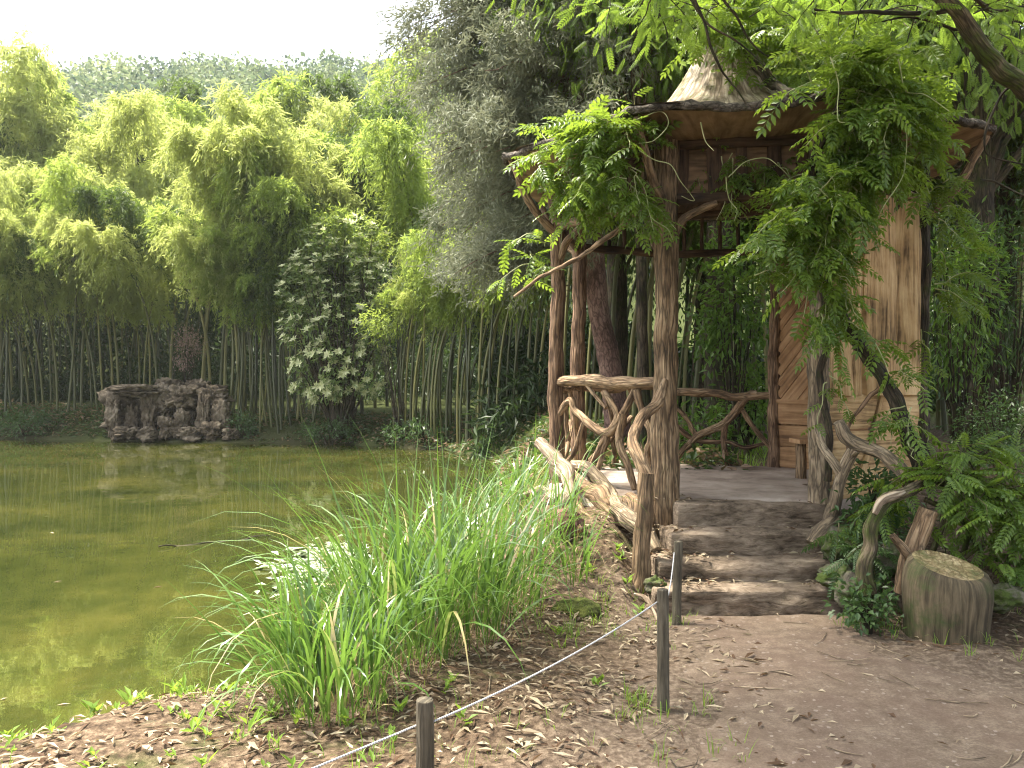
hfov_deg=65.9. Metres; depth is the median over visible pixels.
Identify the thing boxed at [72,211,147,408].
bamboo
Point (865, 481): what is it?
shrub
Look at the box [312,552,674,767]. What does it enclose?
rope
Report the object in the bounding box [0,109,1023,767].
ground
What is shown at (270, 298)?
bamboo
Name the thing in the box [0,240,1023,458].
undergrowth
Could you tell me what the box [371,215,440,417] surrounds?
bamboo
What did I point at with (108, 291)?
bamboo
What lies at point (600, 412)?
bamboo
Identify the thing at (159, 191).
bamboo
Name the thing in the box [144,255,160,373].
bamboo
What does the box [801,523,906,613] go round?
fern
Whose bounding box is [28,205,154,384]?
bamboo
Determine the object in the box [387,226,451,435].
bamboo
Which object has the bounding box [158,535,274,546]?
sunken branch
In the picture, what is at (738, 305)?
bamboo
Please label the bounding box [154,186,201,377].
bamboo
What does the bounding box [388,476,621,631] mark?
grass clump
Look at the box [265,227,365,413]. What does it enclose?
bamboo
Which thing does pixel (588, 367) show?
bamboo
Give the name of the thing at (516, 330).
bamboo
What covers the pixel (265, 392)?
bamboo
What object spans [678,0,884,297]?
bamboo
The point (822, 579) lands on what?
rock
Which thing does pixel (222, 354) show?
bamboo
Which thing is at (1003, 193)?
broadleaf tree
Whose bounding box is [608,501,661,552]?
driftwood
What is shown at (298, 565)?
floating leaves
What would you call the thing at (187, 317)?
bamboo
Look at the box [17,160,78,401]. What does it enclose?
bamboo
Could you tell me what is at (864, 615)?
shrub
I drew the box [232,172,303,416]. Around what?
bamboo
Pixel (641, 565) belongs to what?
driftwood handrail
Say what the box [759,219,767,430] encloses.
bamboo
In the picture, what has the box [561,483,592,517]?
driftwood
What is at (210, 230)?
bamboo
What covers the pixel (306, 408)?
bamboo
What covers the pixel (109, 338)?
bamboo
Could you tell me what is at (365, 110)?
bamboo
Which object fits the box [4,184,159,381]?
bamboo
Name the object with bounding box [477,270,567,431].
bamboo
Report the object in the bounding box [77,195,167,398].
bamboo
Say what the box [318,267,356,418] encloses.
bamboo
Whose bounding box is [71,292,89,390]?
bamboo
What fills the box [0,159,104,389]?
bamboo
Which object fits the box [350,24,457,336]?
bamboo
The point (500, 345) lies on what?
bamboo
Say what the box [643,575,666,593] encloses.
rock
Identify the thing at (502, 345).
bamboo
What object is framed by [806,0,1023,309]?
bamboo
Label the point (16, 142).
bamboo
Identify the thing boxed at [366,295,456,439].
bamboo
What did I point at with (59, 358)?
bamboo
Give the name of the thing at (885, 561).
rock
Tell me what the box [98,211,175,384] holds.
bamboo
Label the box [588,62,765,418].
bamboo
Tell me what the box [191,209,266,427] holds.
bamboo
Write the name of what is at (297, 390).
bamboo
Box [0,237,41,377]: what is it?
bamboo
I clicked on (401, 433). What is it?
shrub
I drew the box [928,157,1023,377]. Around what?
bamboo
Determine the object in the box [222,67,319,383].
bamboo
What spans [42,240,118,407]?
bamboo
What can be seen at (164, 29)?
sky
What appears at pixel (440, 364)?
bamboo
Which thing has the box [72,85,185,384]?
bamboo
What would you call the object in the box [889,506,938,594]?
leaning post
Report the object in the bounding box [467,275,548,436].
bamboo
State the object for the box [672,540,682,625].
rope stake
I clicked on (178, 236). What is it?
bamboo
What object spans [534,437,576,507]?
driftwood
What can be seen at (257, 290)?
bamboo
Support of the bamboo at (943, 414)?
on the ground at (996, 669)
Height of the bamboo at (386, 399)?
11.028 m
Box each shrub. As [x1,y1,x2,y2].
[0,404,57,439]
[166,322,206,381]
[224,409,260,437]
[271,211,398,441]
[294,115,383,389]
[297,198,403,429]
[297,414,362,444]
[353,285,431,440]
[381,409,461,448]
[677,397,752,458]
[678,220,769,453]
[703,352,768,454]
[821,457,925,528]
[821,562,906,636]
[829,488,939,577]
[836,430,1023,590]
[927,196,1023,455]
[930,360,1023,475]
[935,183,1023,442]
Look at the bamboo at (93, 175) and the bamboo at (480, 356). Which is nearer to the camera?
the bamboo at (480, 356)
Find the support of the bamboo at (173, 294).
on the ground at (996, 669)
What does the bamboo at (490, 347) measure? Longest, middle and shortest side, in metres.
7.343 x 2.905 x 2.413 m
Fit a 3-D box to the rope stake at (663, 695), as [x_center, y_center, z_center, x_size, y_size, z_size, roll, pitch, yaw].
[0.747,1.341,3.901,0.063,0.654,0.065,0,0,0]
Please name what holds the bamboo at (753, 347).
on the ground at (996, 669)
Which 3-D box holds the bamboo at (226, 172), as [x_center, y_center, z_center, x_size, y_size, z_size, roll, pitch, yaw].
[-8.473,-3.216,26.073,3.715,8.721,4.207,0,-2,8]
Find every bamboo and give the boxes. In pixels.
[0,23,75,387]
[0,87,132,352]
[0,115,46,380]
[0,136,18,385]
[0,148,39,199]
[0,156,7,401]
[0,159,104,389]
[0,160,33,416]
[0,208,77,411]
[0,223,102,413]
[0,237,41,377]
[0,242,55,407]
[0,282,54,408]
[1,84,83,163]
[1,207,44,409]
[1,294,33,404]
[3,51,100,369]
[3,170,95,390]
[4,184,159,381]
[4,313,12,393]
[5,273,39,408]
[7,91,98,359]
[9,227,68,406]
[16,310,28,384]
[17,151,96,414]
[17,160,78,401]
[18,182,85,390]
[23,255,110,409]
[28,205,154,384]
[29,314,32,378]
[35,294,95,390]
[38,297,44,391]
[39,155,84,392]
[42,212,134,384]
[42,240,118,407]
[45,213,187,379]
[50,205,117,408]
[54,129,147,379]
[57,179,211,383]
[61,120,137,349]
[63,288,68,392]
[70,164,175,355]
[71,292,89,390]
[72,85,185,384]
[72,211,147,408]
[73,259,146,383]
[75,165,134,360]
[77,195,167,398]
[79,99,139,349]
[89,257,160,383]
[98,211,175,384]
[102,151,194,369]
[104,257,192,383]
[105,192,192,379]
[107,309,112,380]
[109,115,251,327]
[112,73,216,376]
[113,108,177,374]
[114,88,223,380]
[115,161,162,383]
[127,214,193,382]
[131,204,250,408]
[136,94,212,373]
[143,222,266,424]
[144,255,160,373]
[150,123,242,407]
[151,115,239,408]
[152,254,199,375]
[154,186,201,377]
[155,214,248,417]
[166,279,187,354]
[167,176,276,400]
[171,248,274,424]
[173,93,358,353]
[173,272,206,380]
[176,196,226,384]
[177,276,191,380]
[182,223,259,424]
[184,115,337,412]
[188,270,228,384]
[190,215,210,379]
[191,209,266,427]
[191,275,253,407]
[192,205,202,378]
[197,194,290,408]
[199,78,367,413]
[199,131,282,411]
[207,142,294,414]
[214,283,288,422]
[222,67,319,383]
[223,242,283,431]
[226,220,314,422]
[228,246,285,416]
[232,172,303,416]
[232,205,366,429]
[232,244,348,424]
[234,128,394,406]
[235,194,328,426]
[242,174,326,420]
[243,191,329,433]
[245,164,299,409]
[246,214,321,422]
[253,250,316,425]
[254,322,257,414]
[258,68,365,379]
[264,241,322,426]
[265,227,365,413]
[278,227,347,426]
[283,251,369,431]
[290,100,360,379]
[293,141,378,411]
[293,300,304,414]
[297,91,420,352]
[299,182,332,416]
[306,127,440,410]
[308,104,431,404]
[317,122,421,409]
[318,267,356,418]
[328,157,404,407]
[342,113,445,411]
[344,132,435,397]
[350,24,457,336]
[353,164,467,366]
[366,142,447,362]
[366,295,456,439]
[369,228,451,426]
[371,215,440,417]
[387,187,460,433]
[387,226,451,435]
[387,270,458,439]
[393,247,434,438]
[396,93,468,377]
[396,135,480,392]
[403,300,451,436]
[408,281,484,441]
[411,279,463,440]
[415,218,516,441]
[415,297,457,417]
[417,226,463,435]
[417,278,491,432]
[418,285,518,436]
[419,314,469,434]
[425,212,478,439]
[429,269,483,443]
[429,279,504,444]
[430,160,493,441]
[437,361,439,422]
[438,168,476,428]
[448,281,571,441]
[449,294,514,443]
[452,329,457,382]
[454,300,536,427]
[460,259,606,440]
[463,335,468,404]
[464,212,547,445]
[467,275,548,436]
[468,275,534,418]
[475,266,572,426]
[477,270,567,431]
[488,229,602,427]
[489,252,567,442]
[493,330,497,408]
[499,314,503,414]
[503,317,509,416]
[515,305,517,404]
[521,310,525,410]
[527,288,572,408]
[531,283,543,413]
[538,290,551,411]
[538,298,544,341]
[563,266,571,375]
[566,259,630,311]
[585,228,603,416]
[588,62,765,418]
[594,218,704,421]
[598,229,687,418]
[604,223,706,317]
[606,218,706,412]
[611,0,804,333]
[626,219,766,414]
[631,220,766,424]
[635,219,754,298]
[647,2,792,400]
[647,265,653,395]
[677,229,767,406]
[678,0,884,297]
[679,218,761,425]
[685,258,690,413]
[690,61,838,433]
[704,220,785,320]
[738,266,742,415]
[744,230,785,402]
[745,262,750,390]
[749,64,822,411]
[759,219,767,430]
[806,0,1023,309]
[869,0,1023,231]
[898,12,1023,141]
[917,3,1023,438]
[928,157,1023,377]
[929,164,963,429]
[930,182,960,422]
[931,56,1012,430]
[995,22,1023,441]
[996,135,1023,373]
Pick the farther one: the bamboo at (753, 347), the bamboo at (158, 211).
the bamboo at (158, 211)
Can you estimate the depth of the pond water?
9.47 m
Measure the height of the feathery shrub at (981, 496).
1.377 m
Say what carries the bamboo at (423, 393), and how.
on the ground at (996, 669)
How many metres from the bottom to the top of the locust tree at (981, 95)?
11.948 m
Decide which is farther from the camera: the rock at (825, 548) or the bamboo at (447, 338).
the bamboo at (447, 338)
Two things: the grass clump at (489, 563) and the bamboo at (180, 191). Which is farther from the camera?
the bamboo at (180, 191)
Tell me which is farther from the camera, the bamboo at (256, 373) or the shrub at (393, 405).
the bamboo at (256, 373)
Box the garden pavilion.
[501,39,996,535]
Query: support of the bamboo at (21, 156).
on the ground at (996, 669)
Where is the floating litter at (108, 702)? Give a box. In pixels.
[1,454,493,704]
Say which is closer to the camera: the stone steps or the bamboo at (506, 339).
the stone steps
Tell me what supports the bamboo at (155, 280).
on the ground at (996, 669)
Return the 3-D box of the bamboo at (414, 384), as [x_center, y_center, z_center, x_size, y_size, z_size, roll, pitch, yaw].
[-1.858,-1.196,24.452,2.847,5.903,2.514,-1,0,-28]
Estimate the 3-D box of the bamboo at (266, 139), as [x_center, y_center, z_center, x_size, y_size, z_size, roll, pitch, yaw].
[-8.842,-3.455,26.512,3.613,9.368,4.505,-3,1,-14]
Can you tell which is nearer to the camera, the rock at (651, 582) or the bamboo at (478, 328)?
the rock at (651, 582)
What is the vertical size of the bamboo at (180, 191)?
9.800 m
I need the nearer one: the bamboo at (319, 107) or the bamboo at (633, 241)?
the bamboo at (633, 241)
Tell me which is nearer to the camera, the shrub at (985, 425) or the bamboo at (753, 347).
the shrub at (985, 425)
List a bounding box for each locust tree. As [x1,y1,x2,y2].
[479,0,963,451]
[485,0,708,448]
[765,0,1023,456]
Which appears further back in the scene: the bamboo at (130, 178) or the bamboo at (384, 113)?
the bamboo at (130, 178)
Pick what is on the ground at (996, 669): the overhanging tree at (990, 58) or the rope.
the overhanging tree at (990, 58)
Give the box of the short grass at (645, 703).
[1,425,1023,767]
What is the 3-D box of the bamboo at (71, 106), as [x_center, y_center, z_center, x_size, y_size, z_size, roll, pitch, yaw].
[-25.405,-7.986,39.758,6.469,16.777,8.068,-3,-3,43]
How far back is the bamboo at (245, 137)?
24.83 m
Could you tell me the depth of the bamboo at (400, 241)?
42.82 m
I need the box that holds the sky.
[0,0,1022,105]
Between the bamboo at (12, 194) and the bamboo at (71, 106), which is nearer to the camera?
the bamboo at (12, 194)
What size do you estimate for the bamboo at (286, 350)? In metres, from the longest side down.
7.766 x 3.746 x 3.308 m
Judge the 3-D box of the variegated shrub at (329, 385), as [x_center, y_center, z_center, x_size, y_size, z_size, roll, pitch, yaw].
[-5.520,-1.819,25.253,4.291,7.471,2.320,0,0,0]
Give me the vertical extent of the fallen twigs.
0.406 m
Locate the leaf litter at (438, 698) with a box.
[0,494,1023,767]
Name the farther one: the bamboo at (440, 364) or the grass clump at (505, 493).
the bamboo at (440, 364)
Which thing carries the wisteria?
attached to the garden pavilion
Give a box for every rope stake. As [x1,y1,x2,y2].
[416,696,433,767]
[657,588,669,712]
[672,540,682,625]
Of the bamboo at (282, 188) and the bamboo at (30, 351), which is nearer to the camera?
the bamboo at (282, 188)
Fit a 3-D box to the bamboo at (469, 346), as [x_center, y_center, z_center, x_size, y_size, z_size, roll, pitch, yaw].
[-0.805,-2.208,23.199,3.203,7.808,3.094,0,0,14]
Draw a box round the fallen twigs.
[168,575,1023,767]
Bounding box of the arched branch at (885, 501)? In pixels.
[855,478,929,595]
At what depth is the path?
3.92 m
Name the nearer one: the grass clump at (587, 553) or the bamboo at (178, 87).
the grass clump at (587, 553)
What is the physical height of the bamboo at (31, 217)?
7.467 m
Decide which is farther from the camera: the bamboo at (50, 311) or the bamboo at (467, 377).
the bamboo at (50, 311)
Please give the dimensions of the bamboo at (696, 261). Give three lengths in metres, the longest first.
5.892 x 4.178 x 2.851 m
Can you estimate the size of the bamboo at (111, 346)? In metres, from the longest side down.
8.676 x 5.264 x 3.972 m
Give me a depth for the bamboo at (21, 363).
29.49 m
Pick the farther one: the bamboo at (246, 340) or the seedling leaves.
the bamboo at (246, 340)
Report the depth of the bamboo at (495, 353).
23.73 m
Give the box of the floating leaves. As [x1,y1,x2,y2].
[254,534,381,597]
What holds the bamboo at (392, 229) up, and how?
on the ground at (996, 669)
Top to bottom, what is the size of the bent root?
0.122 m
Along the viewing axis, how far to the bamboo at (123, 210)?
26.94 m
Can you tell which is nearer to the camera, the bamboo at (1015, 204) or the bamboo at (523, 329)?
the bamboo at (1015, 204)
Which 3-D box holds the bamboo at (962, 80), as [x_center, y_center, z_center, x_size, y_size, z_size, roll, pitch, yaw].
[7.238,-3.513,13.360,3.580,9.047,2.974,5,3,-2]
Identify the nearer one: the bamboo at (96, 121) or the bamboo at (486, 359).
the bamboo at (486, 359)
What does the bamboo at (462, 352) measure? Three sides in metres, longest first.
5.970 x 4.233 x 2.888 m
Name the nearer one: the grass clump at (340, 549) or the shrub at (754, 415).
the grass clump at (340, 549)
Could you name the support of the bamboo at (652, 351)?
on the ground at (996, 669)
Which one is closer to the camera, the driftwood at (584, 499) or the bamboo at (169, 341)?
the driftwood at (584, 499)
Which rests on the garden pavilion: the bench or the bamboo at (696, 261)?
the bench
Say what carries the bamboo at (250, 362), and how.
on the ground at (996, 669)
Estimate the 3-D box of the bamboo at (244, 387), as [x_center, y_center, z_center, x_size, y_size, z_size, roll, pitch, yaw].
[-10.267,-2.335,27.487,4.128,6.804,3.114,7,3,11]
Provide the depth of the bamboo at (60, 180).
27.05 m
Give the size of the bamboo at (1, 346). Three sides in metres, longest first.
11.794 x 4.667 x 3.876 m
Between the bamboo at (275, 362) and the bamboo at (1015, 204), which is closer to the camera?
the bamboo at (1015, 204)
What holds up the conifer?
on the ground at (996, 669)
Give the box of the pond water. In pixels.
[0,439,504,742]
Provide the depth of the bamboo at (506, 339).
23.34 m
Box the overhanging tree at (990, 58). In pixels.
[556,0,1023,196]
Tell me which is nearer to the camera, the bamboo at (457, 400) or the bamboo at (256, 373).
the bamboo at (457, 400)
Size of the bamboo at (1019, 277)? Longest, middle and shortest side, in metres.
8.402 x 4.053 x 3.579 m
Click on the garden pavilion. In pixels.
(715, 108)
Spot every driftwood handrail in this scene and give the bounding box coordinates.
[627,378,668,593]
[805,419,913,547]
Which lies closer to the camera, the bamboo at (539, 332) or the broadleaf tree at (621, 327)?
the broadleaf tree at (621, 327)
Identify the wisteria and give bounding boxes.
[486,0,1002,481]
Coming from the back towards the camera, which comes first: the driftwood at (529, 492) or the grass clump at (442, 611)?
the driftwood at (529, 492)
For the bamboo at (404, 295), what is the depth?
23.79 m
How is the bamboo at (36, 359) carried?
on the ground at (996, 669)
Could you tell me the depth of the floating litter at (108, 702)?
5.21 m
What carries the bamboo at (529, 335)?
on the ground at (996, 669)
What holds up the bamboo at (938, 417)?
on the ground at (996, 669)
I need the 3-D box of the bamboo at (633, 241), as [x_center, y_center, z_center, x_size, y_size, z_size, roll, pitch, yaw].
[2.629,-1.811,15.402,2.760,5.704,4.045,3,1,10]
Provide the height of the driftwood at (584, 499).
0.513 m
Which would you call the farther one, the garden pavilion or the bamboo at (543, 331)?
the bamboo at (543, 331)
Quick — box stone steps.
[647,498,855,616]
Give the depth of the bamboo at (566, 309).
16.31 m
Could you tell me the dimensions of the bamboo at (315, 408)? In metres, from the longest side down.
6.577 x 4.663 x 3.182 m
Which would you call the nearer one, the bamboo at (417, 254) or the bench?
the bench
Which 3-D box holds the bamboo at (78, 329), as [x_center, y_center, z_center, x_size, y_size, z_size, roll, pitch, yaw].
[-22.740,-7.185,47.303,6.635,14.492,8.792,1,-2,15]
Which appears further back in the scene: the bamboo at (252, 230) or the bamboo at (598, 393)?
the bamboo at (252, 230)
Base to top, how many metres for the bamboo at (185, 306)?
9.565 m
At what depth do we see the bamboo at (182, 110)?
38.34 m
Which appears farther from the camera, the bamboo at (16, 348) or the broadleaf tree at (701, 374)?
the bamboo at (16, 348)
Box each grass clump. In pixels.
[145,539,402,693]
[160,417,619,715]
[165,516,504,753]
[184,447,515,662]
[275,433,639,668]
[304,421,574,596]
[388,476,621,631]
[419,443,570,550]
[461,430,641,563]
[463,422,581,526]
[530,504,618,586]
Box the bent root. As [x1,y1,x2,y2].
[634,593,656,619]
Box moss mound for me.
[550,597,601,619]
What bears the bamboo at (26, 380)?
on the ground at (996, 669)
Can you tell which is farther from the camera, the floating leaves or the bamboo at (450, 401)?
the bamboo at (450, 401)
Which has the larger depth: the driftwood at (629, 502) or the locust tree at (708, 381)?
the locust tree at (708, 381)
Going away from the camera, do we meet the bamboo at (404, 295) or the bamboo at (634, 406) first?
the bamboo at (634, 406)
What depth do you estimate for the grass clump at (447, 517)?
6.33 m
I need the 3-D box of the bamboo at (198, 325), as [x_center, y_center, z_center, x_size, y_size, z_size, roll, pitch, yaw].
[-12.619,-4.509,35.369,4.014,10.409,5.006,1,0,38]
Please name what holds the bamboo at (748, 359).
on the ground at (996, 669)
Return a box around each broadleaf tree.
[449,2,671,375]
[526,24,945,419]
[809,23,1023,429]
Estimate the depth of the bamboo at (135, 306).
29.26 m
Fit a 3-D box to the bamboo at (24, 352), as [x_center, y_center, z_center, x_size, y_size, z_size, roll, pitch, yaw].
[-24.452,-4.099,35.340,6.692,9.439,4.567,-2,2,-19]
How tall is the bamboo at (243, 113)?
11.093 m
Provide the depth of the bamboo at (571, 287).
22.38 m
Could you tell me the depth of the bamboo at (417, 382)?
24.69 m
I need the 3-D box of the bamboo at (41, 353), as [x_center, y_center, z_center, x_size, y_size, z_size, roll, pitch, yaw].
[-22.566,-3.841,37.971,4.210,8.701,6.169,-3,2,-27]
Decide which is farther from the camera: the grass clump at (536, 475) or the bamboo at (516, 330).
the bamboo at (516, 330)
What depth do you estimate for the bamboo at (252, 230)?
25.21 m
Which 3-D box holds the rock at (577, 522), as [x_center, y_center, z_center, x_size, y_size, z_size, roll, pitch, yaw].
[0.460,1.152,6.486,0.276,0.260,0.258,0,0,0]
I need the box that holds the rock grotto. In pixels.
[97,377,239,442]
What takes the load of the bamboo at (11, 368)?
on the ground at (996, 669)
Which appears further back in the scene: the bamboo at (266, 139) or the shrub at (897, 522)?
the bamboo at (266, 139)
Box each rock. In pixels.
[552,508,583,539]
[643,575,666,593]
[814,562,851,587]
[816,526,862,563]
[834,571,873,612]
[873,539,927,576]
[993,582,1023,613]
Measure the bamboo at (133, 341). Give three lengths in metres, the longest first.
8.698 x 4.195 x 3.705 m
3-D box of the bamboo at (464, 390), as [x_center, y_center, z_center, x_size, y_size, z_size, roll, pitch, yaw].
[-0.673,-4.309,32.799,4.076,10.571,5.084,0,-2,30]
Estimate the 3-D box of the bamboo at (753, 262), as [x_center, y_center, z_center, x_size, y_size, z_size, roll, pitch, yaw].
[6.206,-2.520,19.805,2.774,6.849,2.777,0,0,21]
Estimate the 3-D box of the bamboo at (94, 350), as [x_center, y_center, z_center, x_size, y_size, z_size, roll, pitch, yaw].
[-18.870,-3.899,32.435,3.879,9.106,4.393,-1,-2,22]
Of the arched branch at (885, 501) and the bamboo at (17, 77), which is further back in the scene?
the bamboo at (17, 77)
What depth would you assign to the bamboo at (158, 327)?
34.78 m
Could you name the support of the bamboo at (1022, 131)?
on the ground at (996, 669)
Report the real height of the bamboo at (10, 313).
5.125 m
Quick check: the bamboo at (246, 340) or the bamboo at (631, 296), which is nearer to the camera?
the bamboo at (631, 296)
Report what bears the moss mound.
on the ground at (996, 669)
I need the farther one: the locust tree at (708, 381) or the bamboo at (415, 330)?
the bamboo at (415, 330)
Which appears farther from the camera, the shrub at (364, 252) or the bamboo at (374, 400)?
the bamboo at (374, 400)
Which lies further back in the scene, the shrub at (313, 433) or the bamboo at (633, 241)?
the shrub at (313, 433)
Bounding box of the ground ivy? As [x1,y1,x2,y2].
[0,399,752,539]
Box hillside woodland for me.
[0,48,1020,291]
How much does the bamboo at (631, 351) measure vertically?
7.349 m
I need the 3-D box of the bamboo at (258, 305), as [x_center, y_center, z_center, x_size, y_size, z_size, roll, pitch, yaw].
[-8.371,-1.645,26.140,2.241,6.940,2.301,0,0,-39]
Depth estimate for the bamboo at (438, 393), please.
24.82 m
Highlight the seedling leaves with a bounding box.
[0,541,644,767]
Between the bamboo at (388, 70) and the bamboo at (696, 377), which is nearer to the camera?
the bamboo at (696, 377)
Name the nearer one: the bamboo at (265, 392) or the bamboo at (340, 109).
the bamboo at (265, 392)
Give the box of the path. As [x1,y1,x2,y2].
[672,614,1023,767]
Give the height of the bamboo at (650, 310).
8.728 m
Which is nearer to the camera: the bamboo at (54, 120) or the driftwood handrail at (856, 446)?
the driftwood handrail at (856, 446)
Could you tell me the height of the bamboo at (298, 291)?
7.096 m
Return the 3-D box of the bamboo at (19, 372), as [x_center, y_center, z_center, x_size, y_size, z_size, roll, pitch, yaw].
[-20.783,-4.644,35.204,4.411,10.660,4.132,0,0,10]
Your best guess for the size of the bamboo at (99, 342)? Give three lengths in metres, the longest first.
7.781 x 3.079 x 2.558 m
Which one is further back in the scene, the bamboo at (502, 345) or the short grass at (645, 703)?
the bamboo at (502, 345)
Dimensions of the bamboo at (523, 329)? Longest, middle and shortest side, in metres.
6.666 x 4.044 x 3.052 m
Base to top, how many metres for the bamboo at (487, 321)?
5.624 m
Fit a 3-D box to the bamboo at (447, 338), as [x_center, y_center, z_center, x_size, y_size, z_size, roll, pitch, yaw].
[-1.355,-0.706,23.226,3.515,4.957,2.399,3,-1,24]
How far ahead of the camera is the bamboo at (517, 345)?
20.82 m
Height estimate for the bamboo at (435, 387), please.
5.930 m
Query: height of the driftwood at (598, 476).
0.466 m
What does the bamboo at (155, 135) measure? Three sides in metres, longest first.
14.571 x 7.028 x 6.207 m
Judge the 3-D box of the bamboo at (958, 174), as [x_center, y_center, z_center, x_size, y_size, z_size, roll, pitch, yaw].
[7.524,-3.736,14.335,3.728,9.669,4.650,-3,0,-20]
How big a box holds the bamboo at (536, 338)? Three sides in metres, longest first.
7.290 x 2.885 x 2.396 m
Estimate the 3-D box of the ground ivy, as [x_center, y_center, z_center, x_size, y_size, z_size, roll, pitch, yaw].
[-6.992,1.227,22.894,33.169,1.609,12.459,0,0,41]
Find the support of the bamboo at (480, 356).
on the ground at (996, 669)
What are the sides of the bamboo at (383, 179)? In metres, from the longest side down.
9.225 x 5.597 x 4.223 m
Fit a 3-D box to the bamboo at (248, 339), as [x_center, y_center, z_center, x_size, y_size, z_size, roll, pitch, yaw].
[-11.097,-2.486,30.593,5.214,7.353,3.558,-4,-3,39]
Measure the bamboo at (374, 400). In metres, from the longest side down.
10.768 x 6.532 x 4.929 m
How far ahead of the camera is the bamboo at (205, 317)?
28.97 m
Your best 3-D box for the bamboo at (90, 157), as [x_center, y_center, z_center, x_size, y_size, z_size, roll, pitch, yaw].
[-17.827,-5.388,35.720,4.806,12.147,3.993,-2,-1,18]
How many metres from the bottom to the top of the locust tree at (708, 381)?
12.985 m
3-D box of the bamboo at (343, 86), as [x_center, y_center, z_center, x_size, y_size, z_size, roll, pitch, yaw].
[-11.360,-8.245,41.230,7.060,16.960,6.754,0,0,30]
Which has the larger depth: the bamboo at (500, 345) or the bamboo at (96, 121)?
the bamboo at (96, 121)
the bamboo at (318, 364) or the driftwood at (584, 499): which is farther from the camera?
the bamboo at (318, 364)
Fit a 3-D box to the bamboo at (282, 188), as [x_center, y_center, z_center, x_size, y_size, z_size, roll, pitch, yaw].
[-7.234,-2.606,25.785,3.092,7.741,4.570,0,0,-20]
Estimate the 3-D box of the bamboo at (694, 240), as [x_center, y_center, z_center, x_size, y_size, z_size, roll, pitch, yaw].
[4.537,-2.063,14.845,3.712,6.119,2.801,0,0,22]
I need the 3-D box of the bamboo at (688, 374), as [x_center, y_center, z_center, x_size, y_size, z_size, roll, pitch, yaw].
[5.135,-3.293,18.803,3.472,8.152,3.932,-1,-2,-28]
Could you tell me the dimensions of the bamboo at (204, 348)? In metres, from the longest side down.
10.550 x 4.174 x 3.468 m
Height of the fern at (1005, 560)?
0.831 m
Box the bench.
[789,437,807,478]
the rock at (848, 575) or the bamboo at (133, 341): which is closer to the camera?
the rock at (848, 575)
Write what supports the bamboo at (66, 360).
on the ground at (996, 669)
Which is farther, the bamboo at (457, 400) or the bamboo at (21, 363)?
the bamboo at (21, 363)
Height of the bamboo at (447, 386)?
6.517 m
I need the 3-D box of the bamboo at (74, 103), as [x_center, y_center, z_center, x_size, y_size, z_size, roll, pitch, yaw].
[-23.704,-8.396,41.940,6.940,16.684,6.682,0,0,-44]
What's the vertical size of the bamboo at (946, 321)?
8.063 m
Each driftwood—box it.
[519,485,557,501]
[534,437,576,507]
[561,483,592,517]
[570,460,635,514]
[574,468,621,526]
[578,473,593,506]
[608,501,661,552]
[622,492,636,511]
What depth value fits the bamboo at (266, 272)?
25.56 m
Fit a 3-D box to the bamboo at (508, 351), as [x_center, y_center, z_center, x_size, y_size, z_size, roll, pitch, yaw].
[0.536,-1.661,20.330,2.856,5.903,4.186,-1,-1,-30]
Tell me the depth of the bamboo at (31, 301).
30.03 m
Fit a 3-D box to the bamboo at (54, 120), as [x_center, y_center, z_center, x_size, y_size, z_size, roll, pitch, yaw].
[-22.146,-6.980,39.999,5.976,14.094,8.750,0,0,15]
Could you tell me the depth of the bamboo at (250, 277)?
25.33 m
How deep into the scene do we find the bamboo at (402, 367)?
24.39 m
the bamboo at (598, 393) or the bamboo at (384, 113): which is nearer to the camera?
the bamboo at (598, 393)
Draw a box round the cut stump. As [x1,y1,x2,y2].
[901,550,993,644]
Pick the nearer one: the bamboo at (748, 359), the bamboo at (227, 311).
the bamboo at (748, 359)
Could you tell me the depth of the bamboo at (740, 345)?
19.71 m
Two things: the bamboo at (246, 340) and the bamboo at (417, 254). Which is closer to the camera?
the bamboo at (417, 254)
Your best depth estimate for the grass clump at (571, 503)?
6.38 m
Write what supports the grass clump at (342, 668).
on the ground at (996, 669)
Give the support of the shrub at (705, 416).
on the ground at (996, 669)
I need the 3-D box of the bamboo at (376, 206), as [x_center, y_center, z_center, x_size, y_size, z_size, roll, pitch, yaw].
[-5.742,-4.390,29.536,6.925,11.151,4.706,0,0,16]
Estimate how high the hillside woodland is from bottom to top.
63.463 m
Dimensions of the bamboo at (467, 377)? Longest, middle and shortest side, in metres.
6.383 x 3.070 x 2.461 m
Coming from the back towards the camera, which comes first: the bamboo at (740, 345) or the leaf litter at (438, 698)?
the bamboo at (740, 345)
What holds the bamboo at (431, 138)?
on the ground at (996, 669)
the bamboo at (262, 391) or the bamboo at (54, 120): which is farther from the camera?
the bamboo at (54, 120)
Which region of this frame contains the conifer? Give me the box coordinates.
[369,0,696,440]
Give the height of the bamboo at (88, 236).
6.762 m
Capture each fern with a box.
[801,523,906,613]
[953,538,1023,585]
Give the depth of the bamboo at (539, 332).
23.80 m
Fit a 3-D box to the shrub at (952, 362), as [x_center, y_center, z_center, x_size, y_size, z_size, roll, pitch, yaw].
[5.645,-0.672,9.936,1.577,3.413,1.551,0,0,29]
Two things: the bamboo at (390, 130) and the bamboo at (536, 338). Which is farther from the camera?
the bamboo at (390, 130)

